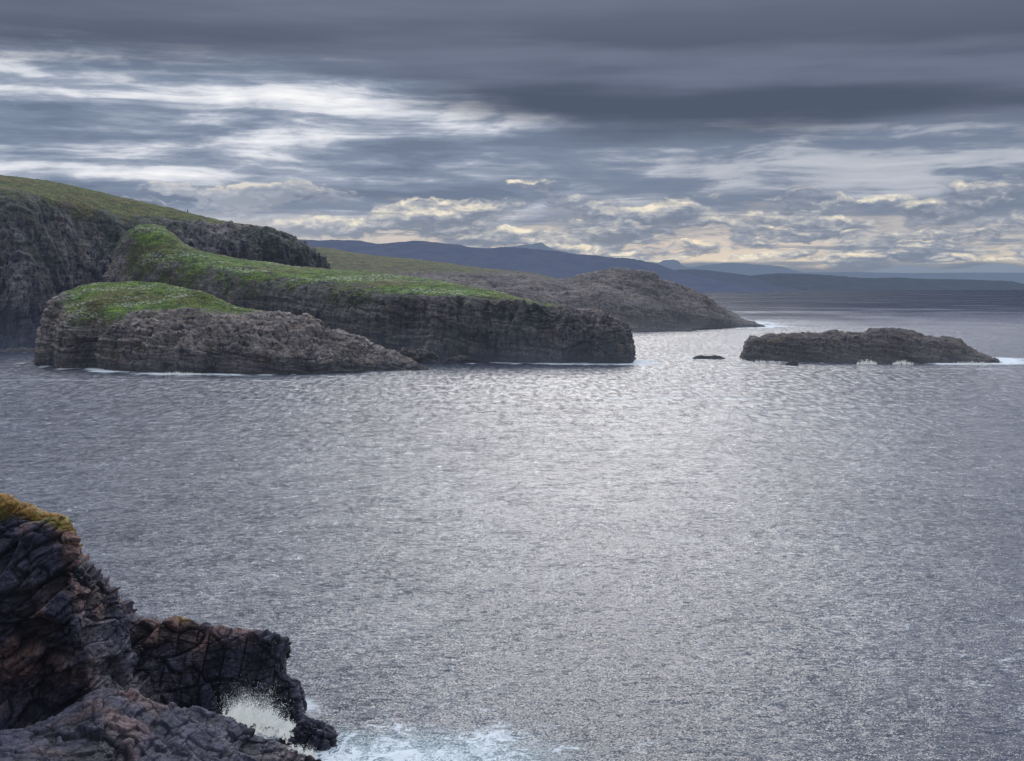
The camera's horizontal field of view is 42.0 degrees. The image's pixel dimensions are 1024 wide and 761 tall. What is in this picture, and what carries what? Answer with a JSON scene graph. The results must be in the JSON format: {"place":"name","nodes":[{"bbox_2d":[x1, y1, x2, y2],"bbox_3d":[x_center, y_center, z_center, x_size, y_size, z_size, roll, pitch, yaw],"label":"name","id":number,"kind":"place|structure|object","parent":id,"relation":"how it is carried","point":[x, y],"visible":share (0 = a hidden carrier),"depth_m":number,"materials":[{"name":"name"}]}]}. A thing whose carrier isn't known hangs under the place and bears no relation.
{"place":"outdoors","nodes":[
{"label":"outdoors","id":0,"kind":"place"},
{"bbox_2d":[0,175,330,349],"bbox_3d":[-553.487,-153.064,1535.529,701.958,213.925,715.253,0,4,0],"label":"hill","id":1,"kind":"structure","parent":0,"point":[57,238],"depth_m":1314.56,"materials":[{"name":"grey stone"}]},
{"bbox_2d":[0,290,1023,760],"bbox_3d":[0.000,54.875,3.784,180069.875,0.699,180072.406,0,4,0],"label":"sea","id":2,"kind":"structure","parent":0,"point":[664,546],"depth_m":303.48,"materials":[{"name":"liquid"}]},
{"bbox_2d":[0,347,34,351],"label":"rock","id":3,"kind":"object","parent":2,"relation":"in","point":[22,349],"visible":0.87,"depth_m":1158.68,"materials":[{"name":"grey stone"}]},
{"bbox_2d":[0,493,320,760],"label":"crag","id":4,"kind":"structure","parent":2,"relation":"in","point":[94,666],"depth_m":152.72,"materials":[{"name":"grey stone"}]},
{"bbox_2d":[217,674,295,743],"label":"sea spray","id":5,"kind":"object","parent":4,"relation":"attached to","point":[246,716],"visible":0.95,"depth_m":159.85,"materials":[{"name":"white liquid"}]},
{"bbox_2d":[156,372,200,374],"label":"sea spray","id":6,"kind":"object","parent":2,"relation":"on","point":[179,373],"visible":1,"depth_m":852.15,"materials":[{"name":"white liquid"}]},
{"bbox_2d":[32,281,427,373],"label":"grassy islet","id":7,"kind":"object","parent":2,"relation":"in","point":[139,326],"visible":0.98,"depth_m":897.20,"materials":[{"name":"grey stone"}]},
{"bbox_2d":[287,742,318,759],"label":"sea spray","id":8,"kind":"object","parent":2,"relation":"on","point":[307,753],"visible":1,"depth_m":154.17,"materials":[{"name":"white liquid"}]},
{"bbox_2d":[276,716,338,751],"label":"boulder","id":9,"kind":"object","parent":2,"relation":"in","point":[309,733],"visible":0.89,"depth_m":159.89,"materials":[{"name":"grey stone"}]},
{"bbox_2d":[102,224,635,363],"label":"headland","id":10,"kind":"structure","parent":2,"relation":"in","point":[443,320],"depth_m":1015.73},
{"bbox_2d":[399,347,441,362],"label":"rock","id":11,"kind":"object","parent":2,"relation":"in","point":[420,355],"visible":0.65,"depth_m":990.49,"materials":[{"name":"grey stone"}]},
{"bbox_2d":[444,355,478,362],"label":"rock","id":12,"kind":"object","parent":2,"relation":"in","point":[461,359],"visible":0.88,"depth_m":989.26,"materials":[{"name":"grey stone"}]},
{"bbox_2d":[310,247,765,330],"bbox_3d":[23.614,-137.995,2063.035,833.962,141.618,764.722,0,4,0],"label":"rocky promontory","id":13,"kind":"structure","parent":2,"relation":"in","point":[639,300],"depth_m":1814.34,"materials":[{"name":"grey stone"}]},
{"bbox_2d":[669,328,695,331],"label":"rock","id":14,"kind":"object","parent":2,"relation":"in","point":[684,330],"visible":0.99,"depth_m":1701.61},
{"bbox_2d":[692,355,725,358],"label":"rock","id":15,"kind":"object","parent":2,"relation":"in","point":[708,357],"visible":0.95,"depth_m":1041.63,"materials":[{"name":"grey stone"}]},
{"bbox_2d":[742,360,780,362],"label":"sea spray","id":16,"kind":"object","parent":2,"relation":"on","point":[757,361],"visible":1,"depth_m":989.22,"materials":[{"name":"white liquid"}]},
{"bbox_2d":[785,360,798,364],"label":"rock","id":17,"kind":"object","parent":2,"relation":"in","point":[792,362],"visible":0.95,"depth_m":955.83,"materials":[{"name":"grey stone"}]},
{"bbox_2d":[857,359,876,363],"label":"sea spray","id":18,"kind":"object","parent":2,"relation":"on","point":[868,362],"visible":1,"depth_m":967.86,"materials":[{"name":"white liquid"}]},
{"bbox_2d":[739,327,999,362],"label":"skerry","id":19,"kind":"structure","parent":2,"relation":"in","point":[882,345],"depth_m":995.89,"materials":[{"name":"grey stone"}]},
{"bbox_2d":[893,359,912,364],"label":"sea spray","id":20,"kind":"object","parent":2,"relation":"on","point":[896,362],"visible":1,"depth_m":965.62,"materials":[{"name":"white liquid"}]},
{"bbox_2d":[949,362,991,364],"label":"sea spray","id":21,"kind":"object","parent":2,"relation":"on","point":[972,363],"visible":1,"depth_m":965.81,"materials":[{"name":"white liquid"}]},
{"bbox_2d":[0,0,1023,271],"label":"sky","id":22,"kind":"structure","parent":0,"point":[797,135],"materials":[{"name":"grey"}]},
{"bbox_2d":[497,243,555,250],"bbox_3d":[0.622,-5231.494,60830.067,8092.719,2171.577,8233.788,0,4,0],"label":"mountains","id":23,"kind":"structure","parent":0,"point":[542,246],"depth_m":60912.97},
{"bbox_2d":[299,239,769,291],"bbox_3d":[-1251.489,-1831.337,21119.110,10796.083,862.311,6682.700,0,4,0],"label":"hills","id":24,"kind":"structure","parent":0,"point":[557,264],"depth_m":20224.38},
{"bbox_2d":[649,260,808,275],"bbox_3d":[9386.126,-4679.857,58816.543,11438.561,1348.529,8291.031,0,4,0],"label":"mountains","id":25,"kind":"structure","parent":0,"point":[746,269],"depth_m":58199.67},
{"bbox_2d":[676,269,804,290],"bbox_3d":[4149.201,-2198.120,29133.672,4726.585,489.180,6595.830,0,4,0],"label":"hills","id":26,"kind":"structure","parent":0,"point":[748,281],"depth_m":27828.76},
{"bbox_2d":[752,273,1023,289],"bbox_3d":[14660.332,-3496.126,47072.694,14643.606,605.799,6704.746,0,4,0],"label":"coast","id":27,"kind":"structure","parent":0,"point":[808,281],"depth_m":45310.60},
{"bbox_2d":[804,272,1023,283],"bbox_3d":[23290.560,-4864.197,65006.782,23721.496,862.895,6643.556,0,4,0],"label":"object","id":28,"kind":"structure","parent":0,"point":[1014,277],"depth_m":64454.06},
{"bbox_2d":[864,264,1023,272],"bbox_3d":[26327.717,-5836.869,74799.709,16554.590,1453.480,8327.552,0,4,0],"label":"mountains","id":29,"kind":"structure","parent":0,"point":[998,268],"depth_m":74384.67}
]}

